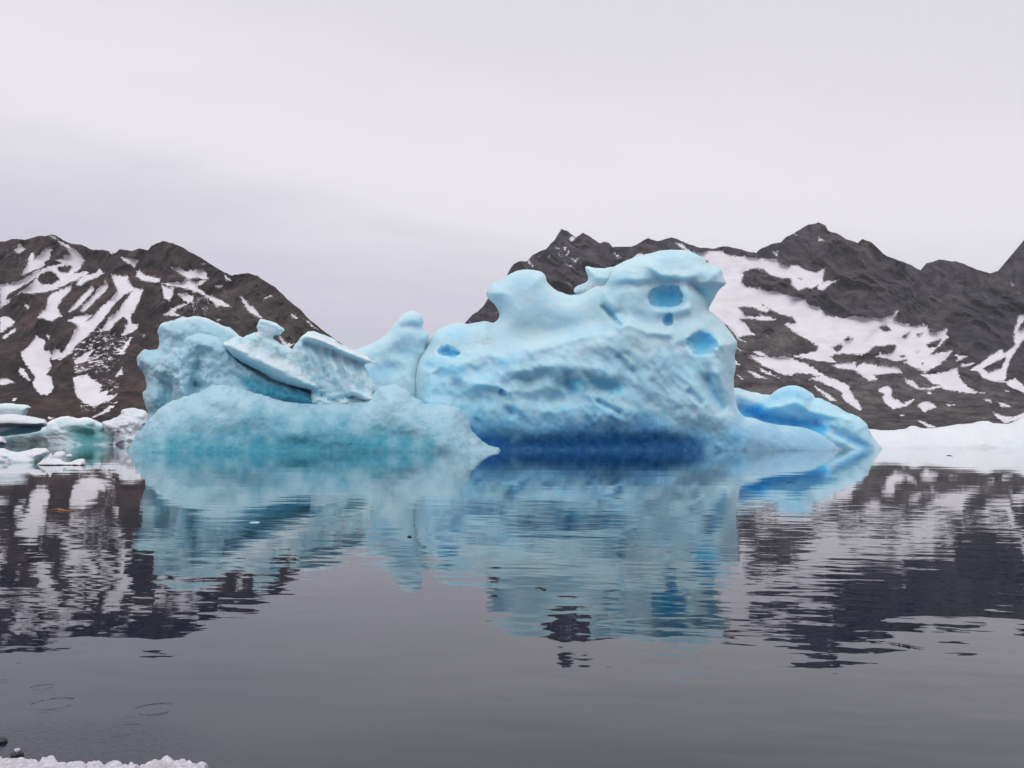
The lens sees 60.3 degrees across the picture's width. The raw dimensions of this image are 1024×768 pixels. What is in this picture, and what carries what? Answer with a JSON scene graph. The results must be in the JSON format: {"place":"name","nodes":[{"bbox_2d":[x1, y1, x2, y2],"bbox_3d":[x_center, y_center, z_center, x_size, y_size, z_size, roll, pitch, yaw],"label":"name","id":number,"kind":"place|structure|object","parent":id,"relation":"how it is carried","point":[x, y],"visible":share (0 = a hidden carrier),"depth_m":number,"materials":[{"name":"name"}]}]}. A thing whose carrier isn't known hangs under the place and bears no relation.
{"place":"outdoors","nodes":[
{"label":"outdoors","id":0,"kind":"place"},
{"bbox_2d":[48,508,77,510],"bbox_3d":[-7.650,2.151,15.053,0.482,0.038,0.404,0,-4,0],"label":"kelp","id":1,"kind":"object","parent":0,"point":[59,509],"visible":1,"depth_m":15.02},
{"bbox_2d":[0,235,342,422],"bbox_3d":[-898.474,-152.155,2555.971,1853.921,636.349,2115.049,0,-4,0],"label":"mountain","id":2,"kind":"structure","parent":0,"point":[80,324],"depth_m":2296.44,"materials":[{"name":"brown stone"}]},
{"bbox_2d":[0,445,1023,767],"bbox_3d":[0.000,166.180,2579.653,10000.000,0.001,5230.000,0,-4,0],"label":"water","id":3,"kind":"structure","parent":0,"point":[724,609],"depth_m":6.30,"materials":[{"name":"grey liquid"}]},
{"bbox_2d":[0,436,5,444],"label":"ice floe","id":4,"kind":"object","parent":3,"relation":"on","point":[2,441],"visible":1,"depth_m":186.86,"materials":[{"name":"white ice"}]},
{"bbox_2d":[0,736,7,743],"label":"stone","id":5,"kind":"object","parent":3,"relation":"on","point":[3,739],"visible":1,"depth_m":3.50,"materials":[{"name":"grey stone"}]},
{"bbox_2d":[11,748,23,757],"bbox_3d":[-1.885,1.408,3.353,0.044,0.044,0.040,0,-4,0],"label":"stone","id":6,"kind":"object","parent":3,"relation":"on","point":[17,752],"visible":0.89,"depth_m":3.34,"materials":[{"name":"grey stone"}]},
{"bbox_2d":[0,414,46,435],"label":"ice floe","id":7,"kind":"object","parent":3,"relation":"on","point":[13,424],"visible":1,"depth_m":229.53,"materials":[{"name":"white ice"}]},
{"bbox_2d":[0,403,30,415],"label":"ice floe","id":8,"kind":"object","parent":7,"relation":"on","point":[12,408],"visible":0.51,"depth_m":324.38,"materials":[{"name":"white ice"}]},
{"bbox_2d":[0,448,48,462],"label":"ice floe","id":9,"kind":"object","parent":3,"relation":"on","point":[34,455],"visible":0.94,"depth_m":48.37,"materials":[{"name":"white ice"}]},
{"bbox_2d":[1,416,112,444],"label":"ice floe","id":10,"kind":"object","parent":3,"relation":"on","point":[66,430],"visible":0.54,"depth_m":241.73,"materials":[{"name":"ice"}]},
{"bbox_2d":[52,451,65,461],"bbox_3d":[-25.377,4.137,49.295,0.928,0.755,0.916,0,-4,0],"label":"ice floe","id":11,"kind":"object","parent":3,"relation":"on","point":[61,455],"visible":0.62,"depth_m":48.95,"materials":[{"name":"white ice"}]},
{"bbox_2d":[37,453,85,464],"bbox_3d":[-22.104,3.696,43.212,2.794,0.592,1.850,0,-4,0],"label":"ice floe","id":12,"kind":"object","parent":3,"relation":"on","point":[50,459],"visible":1,"depth_m":42.66,"materials":[{"name":"white ice"}]},
{"bbox_2d":[0,755,138,767],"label":"snow crust","id":13,"kind":"object","parent":3,"relation":"on","point":[49,761],"visible":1,"depth_m":3.07},
{"bbox_2d":[102,408,147,444],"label":"ice floe","id":14,"kind":"object","parent":3,"relation":"on","point":[126,426],"visible":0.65,"depth_m":231.08,"materials":[{"name":"white ice"}]},
{"bbox_2d":[139,755,208,767],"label":"snow crust","id":15,"kind":"object","parent":3,"relation":"on","point":[166,761],"visible":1,"depth_m":3.08},
{"bbox_2d":[126,311,500,451],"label":"iceberg","id":16,"kind":"object","parent":3,"relation":"on","point":[212,386],"visible":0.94,"depth_m":99.42,"materials":[{"name":"blue ice"}]},
{"bbox_2d":[416,250,838,450],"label":"iceberg","id":17,"kind":"object","parent":3,"relation":"on","point":[636,353],"visible":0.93,"depth_m":105.93,"materials":[{"name":"blue ice"}]},
{"bbox_2d":[734,385,881,448],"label":"iceberg","id":18,"kind":"object","parent":3,"relation":"on","point":[799,406],"visible":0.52,"depth_m":117.97,"materials":[{"name":"blue ice"}]},
{"bbox_2d":[869,417,1023,447],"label":"ice floe","id":19,"kind":"object","parent":3,"relation":"on","point":[983,434],"visible":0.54,"depth_m":149.87,"materials":[{"name":"white ice"}]},
{"bbox_2d":[0,0,1023,349],"label":"sky","id":20,"kind":"structure","parent":0,"point":[373,163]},
{"bbox_2d":[465,222,1023,429],"bbox_3d":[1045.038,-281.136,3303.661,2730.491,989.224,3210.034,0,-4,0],"label":"mountain","id":21,"kind":"structure","parent":0,"point":[871,335],"depth_m":2815.77,"materials":[{"name":"grey stone"}]},
{"bbox_2d":[888,642,920,647],"bbox_3d":[2.296,1.525,5.152,0.216,0.012,0.025,-4,-5,45],"label":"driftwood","id":22,"kind":"object","parent":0,"point":[908,645],"visible":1,"depth_m":5.14,"materials":[{"name":"grey wood"}]}
]}

